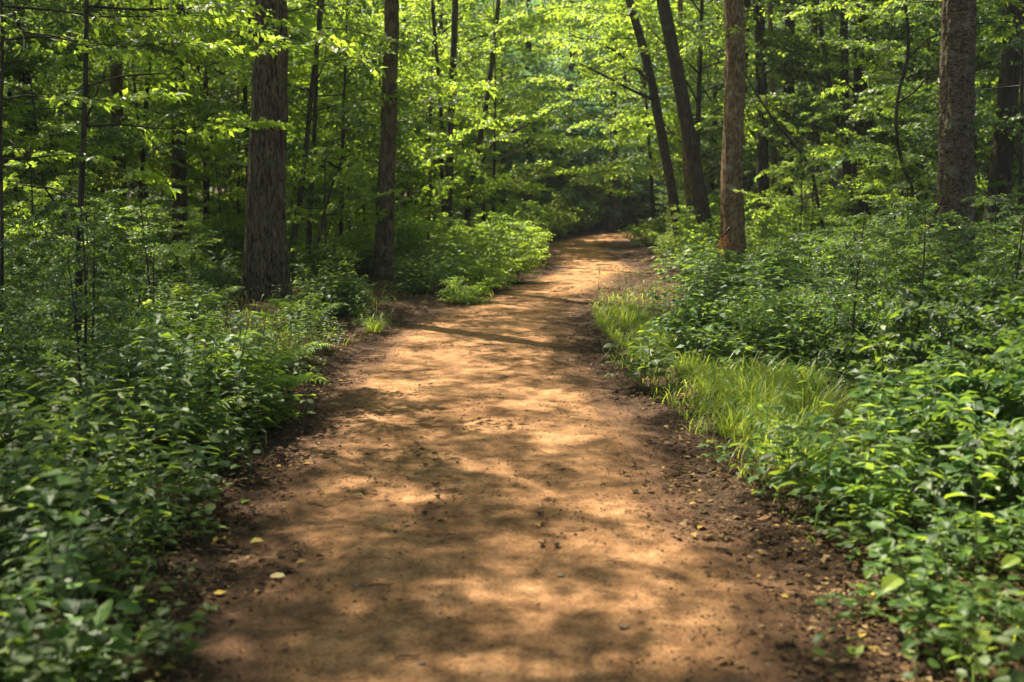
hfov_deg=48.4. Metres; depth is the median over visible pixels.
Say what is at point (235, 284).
shrub
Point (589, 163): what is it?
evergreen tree
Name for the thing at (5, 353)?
shrub
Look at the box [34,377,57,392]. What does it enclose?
leafy plant
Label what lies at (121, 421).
leafy plant
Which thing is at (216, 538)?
fallen leaf
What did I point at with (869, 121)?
tall tree
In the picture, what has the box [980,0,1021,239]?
tall tree
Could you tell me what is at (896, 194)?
sapling
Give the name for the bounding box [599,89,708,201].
sapling
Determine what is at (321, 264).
shrub
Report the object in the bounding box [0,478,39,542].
leafy plant
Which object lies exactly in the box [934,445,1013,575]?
leafy plant
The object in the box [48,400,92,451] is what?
leafy plant
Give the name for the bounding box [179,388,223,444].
leafy plant
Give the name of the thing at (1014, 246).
shrub
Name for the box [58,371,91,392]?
leafy plant
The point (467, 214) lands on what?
young tree
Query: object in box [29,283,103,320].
shrub
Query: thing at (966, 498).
leafy plant
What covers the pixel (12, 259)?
sapling
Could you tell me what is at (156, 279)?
shrub
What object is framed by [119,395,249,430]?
fern
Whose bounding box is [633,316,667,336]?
grass tuft
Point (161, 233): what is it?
bush
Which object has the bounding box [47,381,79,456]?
leafy plant
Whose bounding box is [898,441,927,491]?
leafy plant
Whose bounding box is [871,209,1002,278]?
sapling
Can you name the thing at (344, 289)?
shrub
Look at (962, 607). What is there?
ground cover
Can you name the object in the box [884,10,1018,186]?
sapling
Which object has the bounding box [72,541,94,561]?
leafy plant
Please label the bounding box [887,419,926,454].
leafy plant
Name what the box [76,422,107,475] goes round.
leafy plant
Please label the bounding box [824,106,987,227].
sapling
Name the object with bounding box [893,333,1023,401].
shrub
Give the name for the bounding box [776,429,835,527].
leafy plant
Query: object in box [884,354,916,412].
leafy plant
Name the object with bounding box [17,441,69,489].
leafy plant
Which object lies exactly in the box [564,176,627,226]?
shrub
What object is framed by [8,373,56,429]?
leafy plant
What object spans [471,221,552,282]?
bush
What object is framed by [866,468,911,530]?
leafy plant
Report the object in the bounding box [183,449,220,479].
leafy plant
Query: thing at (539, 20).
sapling
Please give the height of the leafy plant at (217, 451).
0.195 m
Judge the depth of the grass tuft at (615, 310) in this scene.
12.88 m
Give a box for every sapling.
[0,0,112,175]
[0,0,137,191]
[0,0,163,173]
[0,0,173,197]
[0,0,212,215]
[0,0,228,191]
[0,22,171,267]
[0,58,105,260]
[0,199,175,382]
[0,211,169,361]
[0,235,92,333]
[0,261,198,430]
[2,10,145,211]
[2,121,162,266]
[2,144,99,295]
[3,0,159,216]
[3,69,99,204]
[4,38,115,176]
[4,191,135,303]
[4,193,143,323]
[4,194,124,311]
[4,245,74,294]
[4,256,29,319]
[8,0,167,183]
[10,0,214,217]
[26,0,166,217]
[26,0,376,247]
[30,0,436,196]
[33,0,288,211]
[46,0,170,116]
[46,73,134,206]
[49,0,224,206]
[50,55,192,198]
[56,0,214,199]
[60,3,194,204]
[70,1,319,194]
[89,184,219,306]
[93,215,201,294]
[96,225,196,316]
[99,1,361,202]
[106,3,215,203]
[112,37,306,214]
[112,204,220,296]
[123,0,300,204]
[123,10,332,213]
[129,18,337,220]
[132,69,216,192]
[135,0,434,213]
[155,0,501,262]
[163,0,495,244]
[167,142,247,254]
[185,2,487,228]
[187,89,290,202]
[190,0,448,135]
[213,0,492,243]
[236,0,623,213]
[239,0,464,224]
[286,22,463,240]
[286,142,404,270]
[288,0,581,210]
[288,96,408,240]
[289,25,456,209]
[294,1,541,190]
[294,14,450,191]
[304,0,552,233]
[317,51,527,261]
[338,0,554,225]
[359,0,585,211]
[361,80,465,204]
[363,82,471,218]
[365,159,466,256]
[394,0,612,223]
[401,0,579,219]
[402,0,564,168]
[414,13,578,216]
[458,1,652,111]
[461,0,564,77]
[464,0,654,122]
[502,0,769,241]
[509,0,749,167]
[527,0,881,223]
[540,1,753,183]
[545,0,764,200]
[564,0,851,198]
[593,10,743,189]
[597,0,833,202]
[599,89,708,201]
[601,14,724,188]
[615,115,756,224]
[622,0,838,199]
[643,0,879,206]
[651,0,765,168]
[662,83,793,207]
[687,0,1000,216]
[693,13,881,206]
[696,0,1004,181]
[730,149,866,243]
[738,211,948,385]
[743,112,809,190]
[744,108,878,230]
[749,0,931,202]
[768,31,936,209]
[769,0,938,207]
[770,10,1023,209]
[770,103,889,202]
[773,1,1002,126]
[777,0,983,189]
[781,0,1023,235]
[783,206,999,368]
[793,5,994,188]
[801,69,905,194]
[805,0,1005,196]
[812,257,922,332]
[814,229,912,290]
[823,0,1023,231]
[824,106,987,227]
[831,166,923,208]
[836,181,989,260]
[847,0,1023,215]
[850,6,981,181]
[862,161,936,238]
[866,64,1016,216]
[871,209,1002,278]
[878,1,1014,190]
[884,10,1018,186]
[895,45,1000,172]
[896,13,1023,220]
[922,215,1023,305]
[925,261,1023,374]
[932,0,1000,66]
[940,192,1023,269]
[958,182,1023,262]
[963,209,1023,285]
[976,49,1023,161]
[982,215,1023,270]
[985,234,1023,286]
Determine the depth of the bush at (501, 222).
20.25 m
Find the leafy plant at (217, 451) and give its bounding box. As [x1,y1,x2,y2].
[212,435,236,452]
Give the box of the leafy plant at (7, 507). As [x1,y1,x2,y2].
[0,501,56,552]
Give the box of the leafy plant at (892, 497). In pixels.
[874,482,905,512]
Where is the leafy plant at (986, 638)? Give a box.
[946,622,997,681]
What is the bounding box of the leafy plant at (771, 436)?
[752,404,784,498]
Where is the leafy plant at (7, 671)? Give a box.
[0,594,29,681]
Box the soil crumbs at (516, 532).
[26,260,1021,681]
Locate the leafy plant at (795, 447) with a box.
[770,439,800,489]
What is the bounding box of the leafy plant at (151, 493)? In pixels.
[129,451,187,569]
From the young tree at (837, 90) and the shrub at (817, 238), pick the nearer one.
the shrub at (817, 238)
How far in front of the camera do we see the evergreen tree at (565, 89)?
38.13 m
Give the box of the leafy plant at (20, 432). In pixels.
[1,428,59,489]
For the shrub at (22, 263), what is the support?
on the ground at (602, 227)
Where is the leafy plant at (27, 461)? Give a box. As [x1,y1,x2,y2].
[0,457,39,517]
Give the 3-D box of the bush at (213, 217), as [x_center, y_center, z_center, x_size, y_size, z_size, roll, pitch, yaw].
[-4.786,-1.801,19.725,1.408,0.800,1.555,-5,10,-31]
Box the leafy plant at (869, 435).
[849,431,913,531]
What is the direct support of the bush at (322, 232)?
on the ground at (602, 227)
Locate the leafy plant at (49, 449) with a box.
[34,444,53,480]
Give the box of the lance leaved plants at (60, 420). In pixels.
[0,224,1023,528]
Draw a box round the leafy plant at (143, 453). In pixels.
[125,409,155,474]
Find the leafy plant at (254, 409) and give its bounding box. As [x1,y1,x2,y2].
[242,388,275,436]
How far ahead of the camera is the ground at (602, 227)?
7.39 m
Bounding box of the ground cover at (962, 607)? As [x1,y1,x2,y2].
[0,325,1023,681]
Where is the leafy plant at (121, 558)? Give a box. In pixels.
[93,529,140,582]
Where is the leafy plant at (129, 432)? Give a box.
[99,430,154,523]
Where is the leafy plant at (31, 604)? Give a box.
[0,581,48,642]
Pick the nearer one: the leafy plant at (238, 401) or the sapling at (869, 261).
the leafy plant at (238, 401)
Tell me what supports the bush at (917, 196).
on the ground at (602, 227)
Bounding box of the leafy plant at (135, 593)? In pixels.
[122,577,173,644]
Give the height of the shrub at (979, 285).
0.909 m
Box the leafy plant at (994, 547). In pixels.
[970,508,1019,578]
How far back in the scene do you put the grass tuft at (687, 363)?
8.85 m
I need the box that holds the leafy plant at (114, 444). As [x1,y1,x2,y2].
[94,433,155,502]
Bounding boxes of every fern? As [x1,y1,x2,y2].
[0,417,82,454]
[1,369,60,407]
[51,308,132,327]
[111,311,189,347]
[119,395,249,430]
[126,299,194,320]
[135,343,265,386]
[138,311,259,362]
[160,283,243,320]
[169,344,330,400]
[264,341,329,368]
[265,293,349,324]
[634,318,688,337]
[697,292,783,312]
[726,335,781,359]
[782,441,943,511]
[833,339,895,359]
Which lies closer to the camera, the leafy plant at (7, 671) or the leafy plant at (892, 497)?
the leafy plant at (7, 671)
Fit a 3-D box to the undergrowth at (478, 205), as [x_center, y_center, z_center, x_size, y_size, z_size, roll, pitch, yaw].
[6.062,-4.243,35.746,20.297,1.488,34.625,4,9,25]
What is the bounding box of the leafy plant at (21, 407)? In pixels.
[0,406,31,430]
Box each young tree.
[0,0,288,343]
[0,0,385,354]
[137,0,153,218]
[288,0,346,266]
[430,0,457,255]
[463,0,526,248]
[524,0,531,203]
[567,0,574,190]
[609,7,618,230]
[622,3,629,227]
[639,4,646,214]
[678,0,693,228]
[704,75,876,232]
[767,3,777,209]
[810,1,817,207]
[811,0,1023,223]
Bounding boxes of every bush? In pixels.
[7,219,67,249]
[72,193,132,220]
[93,231,157,253]
[101,210,152,248]
[104,197,170,226]
[123,209,170,243]
[150,196,171,219]
[155,215,193,243]
[169,203,231,235]
[185,214,244,255]
[188,220,237,248]
[190,201,245,261]
[192,191,243,214]
[286,192,331,229]
[287,227,320,252]
[297,227,374,261]
[303,223,360,244]
[347,216,399,254]
[358,207,436,263]
[396,212,450,259]
[425,217,491,261]
[427,203,475,243]
[436,276,502,304]
[439,252,523,292]
[462,217,515,247]
[462,223,536,256]
[471,199,538,229]
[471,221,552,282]
[473,209,549,257]
[486,210,554,253]
[618,224,662,246]
[635,212,671,242]
[648,229,697,256]
[665,200,714,235]
[665,202,746,249]
[665,212,721,257]
[687,205,748,227]
[708,194,756,229]
[711,204,753,224]
[714,194,756,221]
[719,232,776,252]
[745,206,810,255]
[748,196,829,238]
[748,204,803,216]
[772,201,810,220]
[787,197,832,217]
[816,212,872,228]
[824,195,874,214]
[876,203,935,228]
[888,190,936,213]
[976,210,1013,235]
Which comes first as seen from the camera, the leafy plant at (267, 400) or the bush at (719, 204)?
the leafy plant at (267, 400)
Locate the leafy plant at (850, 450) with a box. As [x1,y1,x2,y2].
[827,421,884,480]
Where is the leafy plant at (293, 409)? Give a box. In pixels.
[273,396,302,420]
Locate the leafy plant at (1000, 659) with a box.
[990,589,1023,668]
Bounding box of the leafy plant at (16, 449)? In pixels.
[0,447,20,490]
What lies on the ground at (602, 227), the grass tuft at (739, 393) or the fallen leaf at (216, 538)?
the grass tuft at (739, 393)
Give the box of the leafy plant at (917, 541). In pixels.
[865,512,922,571]
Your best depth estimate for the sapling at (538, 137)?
24.66 m
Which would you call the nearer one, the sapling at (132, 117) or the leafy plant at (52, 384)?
the leafy plant at (52, 384)
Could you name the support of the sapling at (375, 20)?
on the ground at (602, 227)
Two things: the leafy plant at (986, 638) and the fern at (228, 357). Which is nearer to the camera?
the leafy plant at (986, 638)
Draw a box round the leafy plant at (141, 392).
[135,381,172,408]
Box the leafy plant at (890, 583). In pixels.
[866,521,949,644]
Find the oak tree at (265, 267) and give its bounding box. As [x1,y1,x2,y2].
[122,0,398,300]
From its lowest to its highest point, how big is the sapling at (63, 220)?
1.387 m
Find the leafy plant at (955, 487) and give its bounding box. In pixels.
[923,451,985,515]
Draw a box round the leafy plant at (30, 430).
[11,409,49,453]
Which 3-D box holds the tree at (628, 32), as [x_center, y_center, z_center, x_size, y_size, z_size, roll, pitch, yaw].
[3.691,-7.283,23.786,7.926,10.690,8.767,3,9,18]
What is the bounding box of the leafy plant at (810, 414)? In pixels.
[806,412,833,495]
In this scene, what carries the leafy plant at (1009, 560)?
on the ground at (602, 227)
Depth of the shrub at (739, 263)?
12.63 m
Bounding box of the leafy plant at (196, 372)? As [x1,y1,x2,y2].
[182,351,210,405]
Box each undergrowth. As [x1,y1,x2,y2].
[0,226,1023,503]
[4,201,1016,319]
[160,186,985,243]
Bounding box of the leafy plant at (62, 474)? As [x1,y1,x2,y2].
[43,464,76,499]
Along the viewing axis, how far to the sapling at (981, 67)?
21.74 m
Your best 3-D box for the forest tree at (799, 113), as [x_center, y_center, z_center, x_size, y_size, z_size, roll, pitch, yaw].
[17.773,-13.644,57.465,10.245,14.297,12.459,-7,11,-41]
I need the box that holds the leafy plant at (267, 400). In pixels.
[251,383,279,427]
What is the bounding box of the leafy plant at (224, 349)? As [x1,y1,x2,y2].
[197,348,234,399]
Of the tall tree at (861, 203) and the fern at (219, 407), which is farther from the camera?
the tall tree at (861, 203)
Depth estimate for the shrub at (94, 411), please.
7.03 m
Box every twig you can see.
[368,583,393,586]
[394,653,420,658]
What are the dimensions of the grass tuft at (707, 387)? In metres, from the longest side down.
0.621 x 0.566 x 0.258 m
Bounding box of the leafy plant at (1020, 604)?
[1009,601,1023,627]
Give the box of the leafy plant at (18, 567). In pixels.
[0,515,57,584]
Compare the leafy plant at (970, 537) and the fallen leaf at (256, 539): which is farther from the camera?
the fallen leaf at (256, 539)
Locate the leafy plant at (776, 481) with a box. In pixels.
[760,427,813,514]
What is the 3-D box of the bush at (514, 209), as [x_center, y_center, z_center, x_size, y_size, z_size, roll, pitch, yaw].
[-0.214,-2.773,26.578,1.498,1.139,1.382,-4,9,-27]
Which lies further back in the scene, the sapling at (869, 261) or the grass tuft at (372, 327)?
the grass tuft at (372, 327)
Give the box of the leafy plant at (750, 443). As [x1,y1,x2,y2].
[729,404,766,481]
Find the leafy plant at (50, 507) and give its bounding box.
[28,491,76,538]
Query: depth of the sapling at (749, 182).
43.55 m
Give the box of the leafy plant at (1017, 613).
[973,577,1023,652]
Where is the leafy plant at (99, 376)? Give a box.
[82,365,108,432]
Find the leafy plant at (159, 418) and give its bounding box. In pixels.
[141,404,173,473]
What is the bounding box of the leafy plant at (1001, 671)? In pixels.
[995,667,1017,681]
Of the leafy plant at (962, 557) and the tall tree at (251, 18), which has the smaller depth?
the leafy plant at (962, 557)
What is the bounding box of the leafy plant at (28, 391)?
[0,371,42,444]
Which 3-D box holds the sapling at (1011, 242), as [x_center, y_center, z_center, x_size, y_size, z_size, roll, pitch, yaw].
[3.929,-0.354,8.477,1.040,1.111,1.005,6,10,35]
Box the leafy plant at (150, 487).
[124,441,174,529]
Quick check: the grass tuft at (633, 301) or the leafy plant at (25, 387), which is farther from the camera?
the grass tuft at (633, 301)
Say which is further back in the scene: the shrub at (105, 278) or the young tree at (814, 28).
the young tree at (814, 28)
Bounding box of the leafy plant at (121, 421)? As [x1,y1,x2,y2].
[88,414,129,445]
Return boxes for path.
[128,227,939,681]
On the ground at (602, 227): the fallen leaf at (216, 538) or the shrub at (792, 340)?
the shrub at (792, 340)
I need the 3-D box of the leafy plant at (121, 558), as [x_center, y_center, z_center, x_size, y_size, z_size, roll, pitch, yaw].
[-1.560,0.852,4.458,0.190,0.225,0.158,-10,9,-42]
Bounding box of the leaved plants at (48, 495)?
[0,231,1022,681]
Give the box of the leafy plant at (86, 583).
[42,528,102,623]
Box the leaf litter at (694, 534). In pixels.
[0,250,1023,681]
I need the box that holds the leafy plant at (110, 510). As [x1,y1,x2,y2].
[81,465,124,522]
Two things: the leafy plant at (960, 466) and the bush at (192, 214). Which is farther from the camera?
the bush at (192, 214)
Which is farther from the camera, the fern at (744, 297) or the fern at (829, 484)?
the fern at (744, 297)
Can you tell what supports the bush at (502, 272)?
on the ground at (602, 227)
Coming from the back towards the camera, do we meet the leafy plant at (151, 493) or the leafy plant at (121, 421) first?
the leafy plant at (121, 421)
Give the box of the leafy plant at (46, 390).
[36,387,65,412]
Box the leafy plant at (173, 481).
[160,453,208,502]
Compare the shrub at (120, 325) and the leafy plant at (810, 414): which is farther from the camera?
the shrub at (120, 325)
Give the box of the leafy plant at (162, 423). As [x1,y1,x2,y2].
[149,405,188,466]
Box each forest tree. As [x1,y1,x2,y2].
[26,2,208,205]
[127,6,236,205]
[155,179,236,203]
[495,0,561,180]
[523,0,653,166]
[603,0,833,210]
[694,15,872,189]
[778,66,988,203]
[794,23,877,205]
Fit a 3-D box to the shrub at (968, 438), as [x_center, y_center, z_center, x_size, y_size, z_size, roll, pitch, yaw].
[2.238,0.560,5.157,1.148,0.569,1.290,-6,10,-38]
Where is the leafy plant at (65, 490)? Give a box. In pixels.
[38,482,88,540]
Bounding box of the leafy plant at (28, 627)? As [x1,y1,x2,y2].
[0,608,72,681]
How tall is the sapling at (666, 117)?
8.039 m
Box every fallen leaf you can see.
[213,536,225,541]
[250,538,263,542]
[270,572,284,577]
[846,645,863,656]
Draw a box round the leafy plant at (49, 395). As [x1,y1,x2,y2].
[41,393,78,441]
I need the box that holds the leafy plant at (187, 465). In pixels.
[149,406,200,518]
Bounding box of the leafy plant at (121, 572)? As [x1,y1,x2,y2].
[110,492,156,597]
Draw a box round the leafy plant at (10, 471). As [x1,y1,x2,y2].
[0,466,24,503]
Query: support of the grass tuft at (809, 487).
on the ground at (602, 227)
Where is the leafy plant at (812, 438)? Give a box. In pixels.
[777,425,826,504]
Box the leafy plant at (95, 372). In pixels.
[82,365,119,465]
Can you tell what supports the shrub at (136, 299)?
on the ground at (602, 227)
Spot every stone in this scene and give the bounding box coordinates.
[417,661,425,665]
[619,625,629,629]
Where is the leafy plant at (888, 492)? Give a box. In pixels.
[875,444,922,542]
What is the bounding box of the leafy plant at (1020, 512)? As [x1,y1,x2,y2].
[998,495,1023,562]
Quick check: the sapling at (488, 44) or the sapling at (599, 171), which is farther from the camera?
the sapling at (488, 44)
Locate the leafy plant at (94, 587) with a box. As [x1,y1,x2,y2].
[43,530,121,614]
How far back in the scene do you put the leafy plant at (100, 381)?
5.88 m
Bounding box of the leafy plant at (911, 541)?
[889,539,938,596]
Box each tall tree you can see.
[9,3,52,249]
[90,4,104,212]
[225,0,331,94]
[743,0,750,153]
[780,4,794,206]
[852,2,864,217]
[867,2,876,177]
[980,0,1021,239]
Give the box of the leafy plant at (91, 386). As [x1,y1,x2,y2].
[72,385,102,449]
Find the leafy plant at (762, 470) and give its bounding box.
[742,463,782,506]
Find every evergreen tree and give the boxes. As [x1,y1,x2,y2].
[420,0,598,210]
[454,33,574,202]
[455,47,561,214]
[458,50,552,208]
[467,51,606,204]
[487,54,607,205]
[489,88,585,206]
[515,29,653,219]
[515,65,606,187]
[516,49,598,176]
[546,68,622,186]
[552,0,684,224]
[552,59,663,190]
[553,95,666,229]
[578,84,695,215]
[617,38,723,201]
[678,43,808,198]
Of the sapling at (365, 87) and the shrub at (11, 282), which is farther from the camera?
the sapling at (365, 87)
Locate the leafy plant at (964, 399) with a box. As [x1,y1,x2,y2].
[950,396,999,475]
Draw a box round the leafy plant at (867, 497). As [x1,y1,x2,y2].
[834,462,895,537]
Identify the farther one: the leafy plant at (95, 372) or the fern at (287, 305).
the fern at (287, 305)
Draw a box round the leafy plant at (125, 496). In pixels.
[90,470,153,561]
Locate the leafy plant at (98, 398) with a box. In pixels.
[87,376,114,413]
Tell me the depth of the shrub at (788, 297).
11.01 m
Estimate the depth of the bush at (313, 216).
27.51 m
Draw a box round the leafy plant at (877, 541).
[834,507,896,562]
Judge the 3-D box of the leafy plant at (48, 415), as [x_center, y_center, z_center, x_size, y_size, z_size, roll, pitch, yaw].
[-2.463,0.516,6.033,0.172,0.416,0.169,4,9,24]
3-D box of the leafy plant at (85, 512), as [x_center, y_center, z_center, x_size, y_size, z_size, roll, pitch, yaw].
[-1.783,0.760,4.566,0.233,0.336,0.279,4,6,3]
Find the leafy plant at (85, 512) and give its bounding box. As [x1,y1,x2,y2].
[40,489,108,569]
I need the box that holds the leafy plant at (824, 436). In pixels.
[806,401,861,505]
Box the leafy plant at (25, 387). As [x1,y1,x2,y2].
[1,385,27,399]
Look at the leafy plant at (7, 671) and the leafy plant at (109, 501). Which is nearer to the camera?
the leafy plant at (7, 671)
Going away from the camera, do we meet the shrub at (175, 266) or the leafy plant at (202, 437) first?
the leafy plant at (202, 437)
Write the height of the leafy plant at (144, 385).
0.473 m
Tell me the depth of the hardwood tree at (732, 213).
17.37 m
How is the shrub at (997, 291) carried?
on the ground at (602, 227)
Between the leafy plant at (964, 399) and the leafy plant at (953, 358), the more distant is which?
the leafy plant at (953, 358)
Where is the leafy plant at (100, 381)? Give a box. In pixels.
[87,379,125,463]
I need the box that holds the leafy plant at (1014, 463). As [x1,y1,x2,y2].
[980,453,1023,540]
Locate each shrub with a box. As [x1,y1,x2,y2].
[0,326,52,374]
[0,365,78,400]
[3,304,46,318]
[4,267,29,293]
[5,254,50,284]
[11,272,59,300]
[16,317,73,345]
[19,313,116,373]
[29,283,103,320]
[47,387,120,431]
[54,280,131,327]
[56,349,155,388]
[62,262,126,297]
[62,319,156,363]
[87,305,155,351]
[96,254,138,274]
[103,294,142,312]
[117,269,174,294]
[119,287,167,301]
[121,269,161,285]
[126,241,173,275]
[128,295,151,309]
[135,294,206,326]
[168,257,196,276]
[182,245,214,266]
[183,267,243,299]
[184,225,244,271]
[187,261,232,287]
[223,258,242,275]
[229,267,241,291]
[287,238,308,278]
[292,276,366,315]
[296,244,359,284]
[301,255,336,275]
[313,256,356,283]
[324,278,379,306]
[339,248,373,272]
[389,254,437,293]
[393,257,438,290]
[439,266,471,282]
[463,205,518,220]
[501,197,583,238]
[506,194,537,219]
[519,201,559,222]
[525,192,566,215]
[537,207,593,232]
[541,215,575,237]
[558,197,596,230]
[561,182,621,219]
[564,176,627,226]
[566,196,606,229]
[580,183,634,218]
[619,200,655,228]
[648,290,755,339]
[649,190,684,222]
[654,179,720,218]
[663,320,749,359]
[668,251,726,287]
[680,261,773,307]
[682,262,749,292]
[687,245,786,299]
[718,285,778,301]
[721,301,786,336]
[743,224,871,306]
[745,232,835,288]
[746,317,848,371]
[756,311,835,338]
[761,287,827,308]
[778,231,849,259]
[799,315,874,357]
[812,209,989,314]
[813,225,894,262]
[816,248,944,300]
[817,257,890,290]
[821,223,892,242]
[825,206,923,250]
[828,283,1023,398]
[828,303,913,370]
[837,273,960,328]
[837,349,904,387]
[846,203,961,281]
[849,349,1023,470]
[863,277,1023,373]
[884,404,1023,529]
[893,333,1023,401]
[902,333,1023,422]
[933,257,1023,326]
[934,238,1023,286]
[960,262,1023,315]
[967,223,1022,260]
[975,214,1023,233]
[980,295,1023,471]
[982,319,1023,364]
[985,213,1023,239]
[989,239,1023,271]
[1000,326,1023,406]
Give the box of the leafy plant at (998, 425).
[983,420,1008,439]
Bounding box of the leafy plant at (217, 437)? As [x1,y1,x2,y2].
[206,424,243,474]
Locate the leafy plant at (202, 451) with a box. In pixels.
[169,445,220,483]
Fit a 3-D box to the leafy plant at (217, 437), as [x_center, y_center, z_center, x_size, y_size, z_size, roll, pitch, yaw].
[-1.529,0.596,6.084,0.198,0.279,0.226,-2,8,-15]
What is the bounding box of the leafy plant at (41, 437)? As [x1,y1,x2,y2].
[31,435,84,485]
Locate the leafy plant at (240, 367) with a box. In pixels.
[221,358,253,403]
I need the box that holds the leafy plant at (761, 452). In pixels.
[743,430,785,489]
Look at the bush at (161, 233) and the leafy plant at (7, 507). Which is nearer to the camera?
the leafy plant at (7, 507)
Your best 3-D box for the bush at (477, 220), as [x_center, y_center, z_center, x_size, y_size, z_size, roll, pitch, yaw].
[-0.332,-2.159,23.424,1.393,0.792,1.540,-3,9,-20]
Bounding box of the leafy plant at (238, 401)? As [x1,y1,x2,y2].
[225,371,254,452]
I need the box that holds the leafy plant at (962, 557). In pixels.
[933,501,984,636]
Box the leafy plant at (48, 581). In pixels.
[14,523,74,614]
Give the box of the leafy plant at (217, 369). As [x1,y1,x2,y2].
[190,357,238,432]
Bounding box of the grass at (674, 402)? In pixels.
[0,278,1023,681]
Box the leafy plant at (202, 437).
[180,427,224,461]
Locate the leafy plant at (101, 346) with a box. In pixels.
[90,324,119,378]
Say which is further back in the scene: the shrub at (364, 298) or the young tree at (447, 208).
the young tree at (447, 208)
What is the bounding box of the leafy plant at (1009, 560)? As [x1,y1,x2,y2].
[993,511,1023,579]
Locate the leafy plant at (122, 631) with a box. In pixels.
[68,599,143,679]
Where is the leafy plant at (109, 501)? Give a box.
[69,475,129,528]
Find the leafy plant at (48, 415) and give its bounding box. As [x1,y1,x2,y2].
[36,398,65,448]
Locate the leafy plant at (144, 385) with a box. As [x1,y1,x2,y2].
[135,376,177,421]
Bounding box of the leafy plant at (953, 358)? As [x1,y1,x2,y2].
[942,353,970,388]
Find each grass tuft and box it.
[103,420,175,461]
[243,391,310,428]
[354,313,397,332]
[592,304,610,314]
[592,312,628,331]
[602,299,633,317]
[603,303,650,327]
[603,326,620,336]
[608,329,639,344]
[612,302,657,323]
[613,335,675,363]
[619,298,644,311]
[624,327,672,353]
[629,314,646,331]
[630,321,676,342]
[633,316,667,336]
[645,331,681,355]
[666,344,732,378]
[666,346,696,368]
[678,359,746,395]
[679,389,732,413]
[682,353,745,382]
[686,398,775,437]
[697,355,792,403]
[703,348,799,393]
[706,368,752,392]
[706,376,756,409]
[709,390,764,420]
[711,372,805,421]
[722,412,807,456]
[723,359,817,406]
[725,372,785,402]
[729,354,767,373]
[731,349,825,394]
[732,416,848,474]
[733,400,792,434]
[735,391,846,439]
[739,350,795,381]
[745,371,864,431]
[749,381,804,418]
[758,358,826,399]
[766,353,846,392]
[772,363,864,410]
[781,420,831,458]
[785,461,818,492]
[799,423,860,456]
[819,389,866,421]
[819,474,903,520]
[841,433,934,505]
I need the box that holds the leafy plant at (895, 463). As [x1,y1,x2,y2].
[855,447,900,511]
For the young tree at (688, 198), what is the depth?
23.70 m
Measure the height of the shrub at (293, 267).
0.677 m
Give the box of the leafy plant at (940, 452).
[909,409,947,506]
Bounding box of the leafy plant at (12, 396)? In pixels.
[0,392,21,437]
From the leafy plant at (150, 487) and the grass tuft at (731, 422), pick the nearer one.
the leafy plant at (150, 487)
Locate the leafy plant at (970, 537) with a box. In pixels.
[956,520,982,549]
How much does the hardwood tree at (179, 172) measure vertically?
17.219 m
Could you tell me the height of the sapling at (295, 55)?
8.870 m
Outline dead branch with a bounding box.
[716,226,731,255]
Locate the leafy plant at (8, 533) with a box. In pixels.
[0,532,17,550]
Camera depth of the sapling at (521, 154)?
34.03 m
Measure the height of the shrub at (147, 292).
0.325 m
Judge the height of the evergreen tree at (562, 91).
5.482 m
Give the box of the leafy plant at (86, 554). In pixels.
[44,541,103,598]
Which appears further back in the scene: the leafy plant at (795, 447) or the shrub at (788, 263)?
the shrub at (788, 263)
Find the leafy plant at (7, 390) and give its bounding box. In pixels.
[0,372,12,428]
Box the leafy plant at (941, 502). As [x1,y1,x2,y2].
[907,456,960,611]
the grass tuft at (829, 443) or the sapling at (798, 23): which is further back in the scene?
the sapling at (798, 23)
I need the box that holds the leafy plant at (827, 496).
[816,459,858,523]
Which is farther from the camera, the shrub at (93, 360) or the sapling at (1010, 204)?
the sapling at (1010, 204)
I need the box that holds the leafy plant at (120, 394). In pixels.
[92,387,136,471]
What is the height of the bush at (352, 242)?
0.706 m
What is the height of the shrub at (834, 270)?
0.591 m
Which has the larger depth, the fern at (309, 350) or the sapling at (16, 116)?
the sapling at (16, 116)
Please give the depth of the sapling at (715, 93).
28.96 m
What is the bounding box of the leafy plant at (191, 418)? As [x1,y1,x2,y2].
[160,410,205,469]
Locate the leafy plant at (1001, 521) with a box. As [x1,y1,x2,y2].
[951,514,1008,561]
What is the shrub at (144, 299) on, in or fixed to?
on the ground at (602, 227)
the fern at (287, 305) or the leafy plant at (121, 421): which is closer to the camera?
the leafy plant at (121, 421)
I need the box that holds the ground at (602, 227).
[0,187,1023,681]
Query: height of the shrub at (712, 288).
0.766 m
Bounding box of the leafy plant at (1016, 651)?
[991,636,1023,681]
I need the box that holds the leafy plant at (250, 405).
[235,403,269,433]
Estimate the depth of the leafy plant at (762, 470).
5.43 m
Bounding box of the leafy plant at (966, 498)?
[953,468,1002,529]
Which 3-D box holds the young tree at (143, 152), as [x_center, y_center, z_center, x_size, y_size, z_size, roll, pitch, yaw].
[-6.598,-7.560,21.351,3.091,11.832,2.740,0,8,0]
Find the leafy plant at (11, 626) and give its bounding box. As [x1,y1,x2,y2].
[1,619,33,654]
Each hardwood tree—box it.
[109,0,126,215]
[171,0,187,255]
[288,0,471,278]
[486,0,694,259]
[570,0,759,240]
[679,0,873,261]
[750,0,939,224]
[753,0,884,230]
[909,4,922,200]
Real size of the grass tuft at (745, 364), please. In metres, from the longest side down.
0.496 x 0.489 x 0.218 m
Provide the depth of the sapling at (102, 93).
26.03 m
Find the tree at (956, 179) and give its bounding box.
[781,0,1023,266]
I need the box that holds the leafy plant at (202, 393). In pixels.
[190,389,225,427]
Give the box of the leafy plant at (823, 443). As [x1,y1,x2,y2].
[808,414,852,539]
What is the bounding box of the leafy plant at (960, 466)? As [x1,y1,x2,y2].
[945,444,1017,512]

